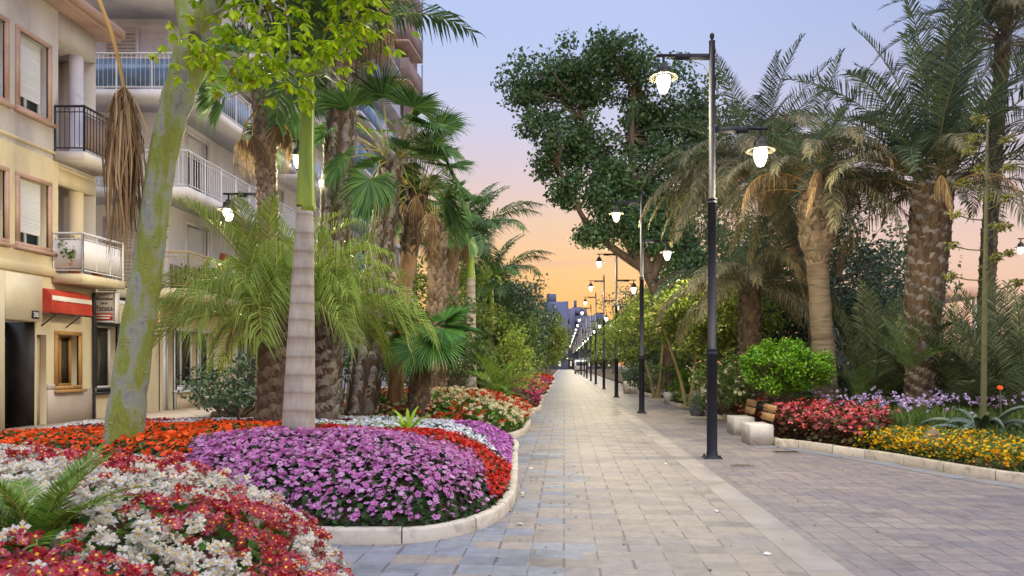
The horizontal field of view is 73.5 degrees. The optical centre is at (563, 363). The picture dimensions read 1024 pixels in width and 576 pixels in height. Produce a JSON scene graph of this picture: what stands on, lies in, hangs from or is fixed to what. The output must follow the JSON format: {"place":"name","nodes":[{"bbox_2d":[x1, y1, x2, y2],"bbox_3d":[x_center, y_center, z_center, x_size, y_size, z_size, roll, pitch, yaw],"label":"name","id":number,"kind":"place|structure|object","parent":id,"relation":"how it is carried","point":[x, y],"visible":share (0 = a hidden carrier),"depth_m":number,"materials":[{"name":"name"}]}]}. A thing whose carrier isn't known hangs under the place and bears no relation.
{"place":"outdoors","nodes":[
{"label":"outdoors","id":0,"kind":"place"},
{"bbox_2d":[1,505,277,575],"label":"soil","id":1,"kind":"structure","parent":0,"point":[111,548],"depth_m":3.34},
{"bbox_2d":[0,442,156,575],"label":"cycad","id":2,"kind":"object","parent":1,"relation":"on","point":[48,517],"visible":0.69,"depth_m":2.62,"materials":[{"name":"green plant"}]},
{"bbox_2d":[0,439,353,575],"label":"white and red begonias","id":3,"kind":"object","parent":1,"relation":"on","point":[183,495],"visible":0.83,"depth_m":3.08,"materials":[{"name":"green plant"}]},
{"bbox_2d":[1,383,405,430],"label":"pavement","id":4,"kind":"structure","parent":0,"point":[170,413],"depth_m":18.25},
{"bbox_2d":[0,0,124,430],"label":"apartment house","id":5,"kind":"structure","parent":4,"relation":"on","point":[52,135],"depth_m":15.34,"materials":[{"name":"paint"}]},
{"bbox_2d":[0,165,15,246],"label":"window","id":6,"kind":"structure","parent":5,"relation":"in","point":[5,241],"depth_m":14.16,"materials":[{"name":"white metal"}]},
{"bbox_2d":[0,14,15,108],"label":"window","id":7,"kind":"structure","parent":5,"relation":"in","point":[5,100],"depth_m":14.16,"materials":[{"name":"white metal"}]},
{"bbox_2d":[5,322,33,427],"bbox_3d":[-11.960,0.261,14.487,0.680,2.350,0.995,0,0,0],"label":"door","id":8,"kind":"structure","parent":5,"relation":"in","point":[19,336],"depth_m":14.97,"materials":[{"name":"metal"}]},
{"bbox_2d":[14,171,57,255],"bbox_3d":[-11.650,-3.259,14.930,0.360,1.650,1.080,0,0,0],"label":"window","id":9,"kind":"structure","parent":5,"relation":"in","point":[27,194],"depth_m":14.99,"materials":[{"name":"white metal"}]},
{"bbox_2d":[14,24,57,127],"bbox_3d":[-11.650,-6.259,14.930,0.360,1.850,1.080,0,0,0],"label":"window","id":10,"kind":"structure","parent":5,"relation":"in","point":[27,54],"depth_m":15.00,"materials":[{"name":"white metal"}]},
{"bbox_2d":[41,288,92,327],"bbox_3d":[-11.414,-1.259,15.640,0.370,0.850,1.280,0,0,0],"label":"awning","id":11,"kind":"object","parent":5,"relation":"attached to","point":[55,302],"visible":0.99,"depth_m":15.46,"materials":[{"name":"red fabric"}]},
{"bbox_2d":[54,331,86,392],"bbox_3d":[-11.650,-0.044,15.960,0.360,1.420,0.940,0,0,0],"label":"window","id":12,"kind":"structure","parent":5,"relation":"in","point":[62,344],"depth_m":16.11,"materials":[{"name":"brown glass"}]},
{"bbox_2d":[0,425,498,529],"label":"soil","id":13,"kind":"structure","parent":0,"point":[346,514],"depth_m":5.95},
{"bbox_2d":[96,0,147,278],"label":"fan palm","id":14,"kind":"object","parent":13,"relation":"on","point":[123,159],"visible":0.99,"depth_m":7.82,"materials":[{"name":"brown plant"}]},
{"bbox_2d":[0,419,281,486],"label":"impatiens","id":15,"kind":"object","parent":13,"relation":"on","point":[171,435],"visible":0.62,"depth_m":8.17,"materials":[{"name":"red plant"}]},
{"bbox_2d":[191,22,327,411],"bbox_3d":[-5.965,-2.698,13.575,2.940,8.118,3.044,0,0,0],"label":"fan palm","id":16,"kind":"object","parent":13,"relation":"on","point":[259,148],"visible":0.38,"depth_m":13.42,"materials":[{"name":"green plant"}]},
{"bbox_2d":[101,0,419,445],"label":"silk floss tree","id":17,"kind":"object","parent":13,"relation":"on","point":[189,67],"visible":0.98,"depth_m":7.83,"materials":[{"name":"green plant"}]},
{"bbox_2d":[22,414,506,458],"bbox_3d":[-5.051,1.059,9.943,8.653,0.662,4.606,0,0,0],"label":"alyssum","id":18,"kind":"object","parent":13,"relation":"on","point":[369,421],"visible":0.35,"depth_m":10.03,"materials":[{"name":"white plant"}]},
{"bbox_2d":[119,191,416,421],"bbox_3d":[-4.550,-0.722,10.847,4.377,3.605,4.154,0,0,37],"label":"jelly palm","id":19,"kind":"object","parent":13,"relation":"on","point":[270,348],"visible":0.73,"depth_m":10.13,"materials":[{"name":"green plant"}]},
{"bbox_2d":[206,211,440,419],"bbox_3d":[-3.928,-0.616,11.350,3.746,3.384,3.808,0,0,0],"label":"jelly palm","id":20,"kind":"object","parent":13,"relation":"on","point":[327,380],"visible":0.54,"depth_m":11.14,"materials":[{"name":"green plant"}]},
{"bbox_2d":[151,424,496,528],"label":"petunias","id":21,"kind":"object","parent":13,"relation":"on","point":[455,463],"visible":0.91,"depth_m":6.23,"materials":[{"name":"purple plant"}]},
{"bbox_2d":[197,0,485,434],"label":"royal palm","id":22,"kind":"object","parent":13,"relation":"on","point":[299,399],"visible":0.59,"depth_m":7.72,"materials":[{"name":"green plant"}]},
{"bbox_2d":[296,0,431,416],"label":"tall fan palm","id":23,"kind":"object","parent":13,"relation":"on","point":[344,137],"visible":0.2,"depth_m":13.59,"materials":[{"name":"green plant"}]},
{"bbox_2d":[262,422,512,502],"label":"impatiens","id":24,"kind":"object","parent":13,"relation":"on","point":[497,475],"visible":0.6,"depth_m":7.86,"materials":[{"name":"red plant"}]},
{"bbox_2d":[434,418,515,465],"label":"petunias","id":25,"kind":"object","parent":13,"relation":"on","point":[500,440],"visible":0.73,"depth_m":10.73,"materials":[{"name":"purple plant"}]},
{"bbox_2d":[211,369,548,417],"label":"soil","id":26,"kind":"structure","parent":0,"point":[221,415],"depth_m":18.50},
{"bbox_2d":[175,353,255,417],"bbox_3d":[-7.370,0.501,15.490,2.470,1.552,2.019,0,0,0],"label":"shrub","id":27,"kind":"object","parent":26,"relation":"on","point":[227,397],"visible":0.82,"depth_m":15.13,"materials":[{"name":"green plant"}]},
{"bbox_2d":[388,288,505,388],"bbox_3d":[-3.368,-0.402,19.469,3.390,3.352,2.957,0,0,-27],"label":"shrub","id":28,"kind":"object","parent":26,"relation":"on","point":[474,347],"visible":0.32,"depth_m":19.34,"materials":[{"name":"green plant"}]},
{"bbox_2d":[422,189,488,388],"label":"fan palm","id":29,"kind":"object","parent":26,"relation":"on","point":[452,279],"visible":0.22,"depth_m":21.82,"materials":[{"name":"brown plant"}]},
{"bbox_2d":[462,272,549,375],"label":"broadleaf tree","id":30,"kind":"object","parent":26,"relation":"on","point":[523,283],"visible":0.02,"depth_m":35.37,"materials":[{"name":"green plant"}]},
{"bbox_2d":[386,253,523,370],"bbox_3d":[-4.335,-1.798,25.950,5.618,6.146,3.924,0,0,0],"label":"shrub","id":31,"kind":"object","parent":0,"point":[420,286],"visible":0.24,"depth_m":25.91,"materials":[{"name":"green plant"}]},
{"bbox_2d":[385,407,525,432],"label":"soil","id":32,"kind":"structure","parent":0,"point":[471,418],"depth_m":13.84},
{"bbox_2d":[250,343,438,402],"bbox_3d":[-5.098,0.264,15.992,4.411,2.028,2.232,0,0,0],"label":"shrub","id":33,"kind":"object","parent":32,"relation":"on","point":[346,364],"visible":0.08,"depth_m":15.79,"materials":[{"name":"green plant"}]},
{"bbox_2d":[292,62,474,419],"bbox_3d":[-3.660,-2.305,14.278,3.715,7.396,3.469,0,0,0],"label":"fan palm","id":34,"kind":"object","parent":32,"relation":"on","point":[363,395],"visible":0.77,"depth_m":13.89,"materials":[{"name":"green plant"}]},
{"bbox_2d":[352,119,479,414],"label":"fan palm","id":35,"kind":"object","parent":32,"relation":"on","point":[410,238],"visible":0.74,"depth_m":14.44,"materials":[{"name":"green plant"}]},
{"bbox_2d":[373,296,483,417],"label":"fan palm","id":36,"kind":"object","parent":32,"relation":"on","point":[451,352],"visible":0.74,"depth_m":13.64,"materials":[{"name":"green plant"}]},
{"bbox_2d":[395,172,479,387],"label":"fan palm","id":37,"kind":"object","parent":32,"relation":"on","point":[436,261],"visible":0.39,"depth_m":17.81,"materials":[{"name":"brown plant"}]},
{"bbox_2d":[342,385,533,432],"bbox_3d":[-3.144,0.969,15.576,4.910,0.952,5.250,0,0,0],"label":"white and red begonias","id":38,"kind":"object","parent":32,"relation":"on","point":[458,401],"visible":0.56,"depth_m":14.07,"materials":[{"name":"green plant"}]},
{"bbox_2d":[210,369,809,575],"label":"promenade","id":39,"kind":"structure","parent":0,"point":[698,535],"depth_m":6.22,"materials":[{"name":"stone"}]},
{"bbox_2d":[217,140,298,220],"bbox_3d":[-6.424,-1.829,14.600,1.956,6.570,0.456,0,0,0],"label":"lamp post","id":40,"kind":"object","parent":39,"relation":"on","point":[224,208],"visible":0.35,"depth_m":14.54,"materials":[{"name":"glass"}]},
{"bbox_2d":[249,439,518,544],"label":"kerb","id":41,"kind":"structure","parent":39,"relation":"on","point":[501,509],"depth_m":5.61,"materials":[{"name":"concrete"}]},
{"bbox_2d":[533,404,541,411],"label":"kerb","id":42,"kind":"structure","parent":39,"relation":"on","point":[539,408],"depth_m":21.01,"materials":[{"name":"concrete"}]},
{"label":"soil","id":43,"kind":"structure","parent":42,"relation":"in","visible":0},
{"bbox_2d":[401,161,548,389],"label":"royal palm","id":44,"kind":"object","parent":43,"relation":"on","point":[494,224],"visible":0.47,"depth_m":21.87,"materials":[{"name":"green plant"}]},
{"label":"kerb","id":45,"kind":"structure","parent":39,"relation":"on","visible":0},
{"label":"soil","id":46,"kind":"structure","parent":45,"relation":"in","visible":0},
{"bbox_2d":[459,234,555,380],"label":"royal palm","id":47,"kind":"object","parent":46,"relation":"on","point":[513,268],"visible":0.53,"depth_m":27.69,"materials":[{"name":"green plant"}]},
{"bbox_2d":[543,369,558,375],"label":"soil","id":48,"kind":"structure","parent":0,"point":[552,372],"depth_m":119.86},
{"bbox_2d":[536,311,572,370],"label":"broadleaf tree","id":49,"kind":"object","parent":48,"relation":"on","point":[559,335],"visible":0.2,"depth_m":61.93,"materials":[{"name":"green plant"}]},
{"bbox_2d":[544,294,567,368],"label":"building","id":50,"kind":"structure","parent":0,"point":[564,314],"depth_m":175.00,"materials":[{"name":"blue glass"}]},
{"bbox_2d":[159,0,1023,363],"label":"sky","id":51,"kind":"structure","parent":0,"point":[748,34],"materials":[{"name":"blue"}]},
{"bbox_2d":[588,369,663,392],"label":"soil","id":52,"kind":"structure","parent":0,"point":[609,375],"depth_m":83.78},
{"bbox_2d":[582,318,621,373],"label":"broadleaf tree","id":53,"kind":"object","parent":52,"relation":"on","point":[598,353],"visible":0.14,"depth_m":89.72,"materials":[{"name":"green plant"}]},
{"bbox_2d":[573,370,1023,575],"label":"plaza","id":54,"kind":"structure","parent":0,"point":[923,524],"depth_m":7.06,"materials":[{"name":"stone"}]},
{"bbox_2d":[594,254,637,396],"bbox_3d":[2.284,-1.829,29.650,1.956,6.570,0.456,0,0,0],"label":"lamp post","id":55,"kind":"object","parent":54,"relation":"on","point":[599,262],"visible":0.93,"depth_m":29.60,"materials":[{"name":"metal"}]},
{"bbox_2d":[609,190,674,413],"bbox_3d":[2.292,-1.829,20.100,1.956,6.570,0.456,0,0,0],"label":"lamp post","id":56,"kind":"object","parent":54,"relation":"on","point":[616,213],"visible":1,"depth_m":20.05,"materials":[{"name":"metal"}]},
{"bbox_2d":[616,275,765,406],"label":"broadleaf tree","id":57,"kind":"object","parent":54,"relation":"on","point":[669,320],"visible":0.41,"depth_m":21.31,"materials":[{"name":"green plant"}]},
{"bbox_2d":[649,33,775,458],"bbox_3d":[2.289,-1.829,10.550,1.956,6.570,0.456,0,0,0],"label":"lamp post","id":58,"kind":"object","parent":54,"relation":"on","point":[663,77],"visible":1,"depth_m":10.50,"materials":[{"name":"metal"}]},
{"bbox_2d":[727,398,757,434],"bbox_3d":[3.710,1.090,14.160,0.509,0.732,0.660,0,0,0],"label":"bench","id":59,"kind":"object","parent":54,"relation":"on","point":[734,424],"visible":0.71,"depth_m":13.93,"materials":[{"name":"white concrete"}]},
{"bbox_2d":[741,403,776,444],"bbox_3d":[3.571,1.090,12.460,0.509,0.732,0.660,0,0,0],"label":"bench","id":60,"kind":"object","parent":54,"relation":"on","point":[757,433],"visible":1,"depth_m":12.16,"materials":[{"name":"white concrete"}]},
{"bbox_2d":[737,197,905,358],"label":"broadleaf tree","id":61,"kind":"object","parent":54,"relation":"on","point":[865,249],"visible":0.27,"depth_m":21.31,"materials":[{"name":"green plant"}]},
{"bbox_2d":[702,409,1023,483],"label":"kerb","id":62,"kind":"structure","parent":54,"relation":"on","point":[972,471],"depth_m":9.76,"materials":[{"name":"concrete"}]},
{"bbox_2d":[752,445,1023,488],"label":"paving border","id":63,"kind":"object","parent":54,"relation":"on","point":[962,477],"visible":1,"depth_m":9.56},
{"bbox_2d":[706,409,1023,472],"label":"soil","id":64,"kind":"structure","parent":0,"point":[955,460],"depth_m":10.45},
{"bbox_2d":[676,365,760,415],"bbox_3d":[4.008,0.678,17.394,1.984,1.302,1.824,0,0,27],"label":"rose bush","id":65,"kind":"object","parent":64,"relation":"on","point":[735,392],"visible":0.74,"depth_m":17.21,"materials":[{"name":"green plant"}]},
{"bbox_2d":[687,348,766,406],"bbox_3d":[4.834,0.428,19.633,2.519,1.899,2.044,0,0,-19],"label":"shrub","id":66,"kind":"object","parent":64,"relation":"on","point":[732,359],"visible":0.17,"depth_m":19.47,"materials":[{"name":"green plant"}]},
{"bbox_2d":[671,288,793,394],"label":"broadleaf tree","id":67,"kind":"object","parent":64,"relation":"on","point":[730,330],"visible":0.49,"depth_m":20.16,"materials":[{"name":"green plant"}]},
{"bbox_2d":[643,193,870,414],"bbox_3d":[4.758,-1.550,17.454,5.503,5.813,5.433,0,0,0],"label":"date palm","id":68,"kind":"object","parent":64,"relation":"on","point":[749,292],"visible":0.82,"depth_m":17.22,"materials":[{"name":"green plant"}]},
{"bbox_2d":[637,33,889,358],"bbox_3d":[5.423,-3.526,19.011,6.766,9.803,6.810,0,0,0],"label":"date palm","id":69,"kind":"object","parent":64,"relation":"on","point":[699,184],"visible":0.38,"depth_m":18.35,"materials":[{"name":"green plant"}]},
{"bbox_2d":[737,336,839,417],"bbox_3d":[4.506,0.385,13.604,1.984,1.871,1.710,0,0,0],"label":"topiary shrub","id":70,"kind":"object","parent":64,"relation":"on","point":[788,367],"visible":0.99,"depth_m":13.34,"materials":[{"name":"green plant"}]},
{"bbox_2d":[716,47,941,404],"bbox_3d":[5.400,-2.389,14.457,4.512,7.515,4.711,0,0,0],"label":"date palm","id":71,"kind":"object","parent":64,"relation":"on","point":[817,240],"visible":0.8,"depth_m":14.21,"materials":[{"name":"green plant"}]},
{"bbox_2d":[761,398,900,448],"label":"pink begonias","id":72,"kind":"object","parent":64,"relation":"on","point":[808,420],"visible":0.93,"depth_m":11.65,"materials":[{"name":"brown plant"}]},
{"bbox_2d":[761,287,905,391],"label":"broadleaf tree","id":73,"kind":"object","parent":64,"relation":"on","point":[884,305],"visible":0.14,"depth_m":21.08,"materials":[{"name":"green plant"}]},
{"bbox_2d":[785,349,909,407],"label":"young date palm","id":74,"kind":"object","parent":64,"relation":"on","point":[867,385],"visible":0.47,"depth_m":13.93,"materials":[{"name":"green plant"}]},
{"bbox_2d":[801,275,980,403],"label":"young date palm","id":75,"kind":"object","parent":64,"relation":"on","point":[893,369],"visible":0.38,"depth_m":14.56,"materials":[{"name":"green plant"}]},
{"bbox_2d":[759,0,1023,412],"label":"date palm","id":76,"kind":"object","parent":64,"relation":"on","point":[939,140],"visible":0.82,"depth_m":12.89,"materials":[{"name":"green plant"}]},
{"bbox_2d":[762,393,1023,435],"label":"undergrowth","id":77,"kind":"object","parent":64,"relation":"on","point":[997,414],"visible":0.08,"depth_m":11.53,"materials":[{"name":"green plant"}]},
{"bbox_2d":[802,386,1023,438],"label":"society garlic","id":78,"kind":"object","parent":64,"relation":"on","point":[944,409],"visible":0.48,"depth_m":12.02,"materials":[{"name":"purple plant"}]},
{"bbox_2d":[855,313,970,371],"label":"young date palm","id":79,"kind":"object","parent":64,"relation":"on","point":[907,358],"visible":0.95,"depth_m":12.62,"materials":[{"name":"green plant"}]},
{"bbox_2d":[840,410,1023,455],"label":"garden grass","id":80,"kind":"structure","parent":64,"relation":"on","point":[987,429],"depth_m":10.37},
{"bbox_2d":[851,424,1023,471],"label":"marigolds","id":81,"kind":"object","parent":64,"relation":"on","point":[969,448],"visible":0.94,"depth_m":9.49,"materials":[{"name":"yellow plant"}]},
{"bbox_2d":[857,292,1023,411],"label":"young date palm","id":82,"kind":"object","parent":64,"relation":"on","point":[950,383],"visible":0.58,"depth_m":12.86,"materials":[{"name":"green plant"}]},
{"bbox_2d":[870,0,1023,366],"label":"tall date palm","id":83,"kind":"object","parent":64,"relation":"on","point":[1002,16],"visible":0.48,"depth_m":16.87,"materials":[{"name":"green plant"}]},
{"bbox_2d":[889,262,1023,413],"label":"young date palm","id":84,"kind":"object","parent":64,"relation":"on","point":[1005,342],"visible":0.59,"depth_m":12.28,"materials":[{"name":"green plant"}]},
{"bbox_2d":[919,112,1023,436],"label":"agave","id":85,"kind":"object","parent":64,"relation":"on","point":[983,419],"visible":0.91,"depth_m":10.57,"materials":[{"name":"green plant"}]},
{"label":"soil","id":86,"kind":"structure","parent":0,"visible":0},
{"bbox_2d":[477,323,545,391],"bbox_3d":[-1.956,-0.073,24.078,2.692,2.701,2.652,0,0,41],"label":"shrub","id":87,"kind":"object","parent":86,"relation":"on","point":[512,340],"visible":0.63,"depth_m":23.85,"materials":[{"name":"green plant"}]},
{"label":"ground","id":88,"kind":"structure","parent":0,"visible":0},
{"bbox_2d":[85,0,353,417],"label":"apartment block","id":89,"kind":"structure","parent":88,"relation":"on","point":[207,173],"depth_m":20.25,"materials":[{"name":"white concrete"}]},
{"bbox_2d":[96,290,119,323],"bbox_3d":[-11.443,-1.423,17.010,0.640,0.839,0.160,0,0,0],"label":"shop sign","id":90,"kind":"object","parent":89,"relation":"attached to","point":[107,306],"visible":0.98,"depth_m":16.95,"materials":[{"name":"white paint"}]},
{"bbox_2d":[96,321,119,394],"bbox_3d":[-11.680,-0.144,17.350,0.360,1.820,1.060,0,0,0],"label":"window","id":91,"kind":"structure","parent":89,"relation":"in","point":[103,331],"depth_m":17.54,"materials":[{"name":"metal"}]},
{"bbox_2d":[104,217,137,287],"bbox_3d":[-12.925,-3.194,19.953,1.010,2.200,0.086,0,0,0],"label":"door","id":92,"kind":"structure","parent":89,"relation":"in","point":[105,218],"depth_m":19.91,"materials":[{"name":"metal"}]},
{"bbox_2d":[104,28,139,88],"bbox_3d":[-12.925,-8.704,19.953,1.010,2.200,0.086,0,0,0],"label":"door","id":93,"kind":"structure","parent":89,"relation":"in","point":[131,43],"depth_m":19.91,"materials":[{"name":"white metal"}]},
{"bbox_2d":[163,327,176,410],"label":"window","id":94,"kind":"structure","parent":89,"relation":"in","point":[165,356],"depth_m":20.26,"materials":[{"name":"white metal"}]},
{"bbox_2d":[172,328,201,392],"bbox_3d":[-11.650,-0.109,21.000,0.360,1.950,1.460,0,0,0],"label":"window","id":95,"kind":"structure","parent":89,"relation":"in","point":[181,361],"depth_m":21.16,"materials":[{"name":"white metal"}]},
{"bbox_2d":[185,221,209,268],"bbox_3d":[-11.650,-3.209,21.600,0.360,2.350,1.460,0,0,0],"label":"window","id":96,"kind":"structure","parent":89,"relation":"in","point":[193,237],"depth_m":21.67,"materials":[{"name":"white metal"}]},
{"bbox_2d":[185,130,209,196],"bbox_3d":[-11.650,-6.009,21.600,0.360,2.350,1.460,0,0,0],"label":"window","id":97,"kind":"structure","parent":89,"relation":"in","point":[191,145],"depth_m":21.79,"materials":[{"name":"white metal"}]},
{"bbox_2d":[235,333,255,396],"bbox_3d":[-11.650,0.066,25.300,0.360,2.300,2.460,0,0,0],"label":"window","id":98,"kind":"structure","parent":89,"relation":"in","point":[238,349],"depth_m":25.29,"materials":[{"name":"white metal"}]},
{"bbox_2d":[342,0,400,388],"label":"lavender block","id":99,"kind":"structure","parent":88,"relation":"on","point":[392,111],"depth_m":39.16,"materials":[{"name":"concrete"}]},
{"bbox_2d":[386,0,422,383],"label":"brown tower","id":100,"kind":"structure","parent":88,"relation":"on","point":[410,47],"depth_m":47.55,"materials":[{"name":"white concrete"}]},
{"bbox_2d":[571,369,854,575],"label":"paving border","id":101,"kind":"object","parent":88,"relation":"on","point":[807,557],"visible":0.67,"depth_m":6.62,"materials":[{"name":"stone"}]},
{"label":"soil","id":102,"kind":"structure","parent":0,"visible":0},
{"bbox_2d":[490,21,756,391],"bbox_3d":[2.649,-5.915,27.500,10.891,14.580,5.646,0,0,-16],"label":"fig tree","id":103,"kind":"object","parent":102,"relation":"on","point":[568,81],"visible":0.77,"depth_m":26.60,"materials":[{"name":"green plant"}]},
{"bbox_2d":[598,286,688,397],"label":"broadleaf tree","id":104,"kind":"object","parent":102,"relation":"on","point":[618,335],"visible":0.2,"depth_m":26.94,"materials":[{"name":"green plant"}]},
{"bbox_2d":[618,359,685,392],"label":"shrub","id":105,"kind":"object","parent":102,"relation":"on","point":[631,370],"visible":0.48,"depth_m":30.78,"materials":[{"name":"green plant"}]},
{"bbox_2d":[644,353,717,391],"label":"shrub","id":106,"kind":"object","parent":102,"relation":"on","point":[673,368],"visible":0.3,"depth_m":26.77,"materials":[{"name":"green plant"}]},
{"bbox_2d":[644,206,795,386],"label":"broadleaf tree","id":107,"kind":"object","parent":102,"relation":"on","point":[695,260],"visible":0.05,"depth_m":26.36,"materials":[{"name":"green plant"}]},
{"bbox_2d":[658,188,875,377],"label":"broadleaf tree","id":108,"kind":"object","parent":102,"relation":"on","point":[786,270],"visible":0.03,"depth_m":23.43,"materials":[{"name":"green plant"}]},
{"bbox_2d":[831,211,964,329],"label":"broadleaf tree","id":109,"kind":"object","parent":102,"relation":"on","point":[897,292],"visible":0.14,"depth_m":24.32,"materials":[{"name":"green plant"}]},
{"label":"kerb","id":110,"kind":"structure","parent":0,"visible":0},
{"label":"soil","id":111,"kind":"structure","parent":110,"relation":"in","visible":0},
{"bbox_2d":[463,309,543,382],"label":"broadleaf tree","id":112,"kind":"object","parent":111,"relation":"on","point":[531,325],"visible":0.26,"depth_m":28.20,"materials":[{"name":"green plant"}]},
{"bbox_2d":[478,281,551,379],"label":"broadleaf tree","id":113,"kind":"object","parent":111,"relation":"on","point":[519,292],"visible":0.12,"depth_m":32.48,"materials":[{"name":"green plant"}]},
{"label":"soil","id":114,"kind":"structure","parent":0,"visible":0},
{"bbox_2d":[461,351,543,400],"bbox_3d":[-1.620,0.402,18.369,2.224,1.509,2.871,0,0,-20],"label":"cycad","id":115,"kind":"object","parent":114,"relation":"on","point":[499,386],"visible":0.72,"depth_m":18.18,"materials":[{"name":"green plant"}]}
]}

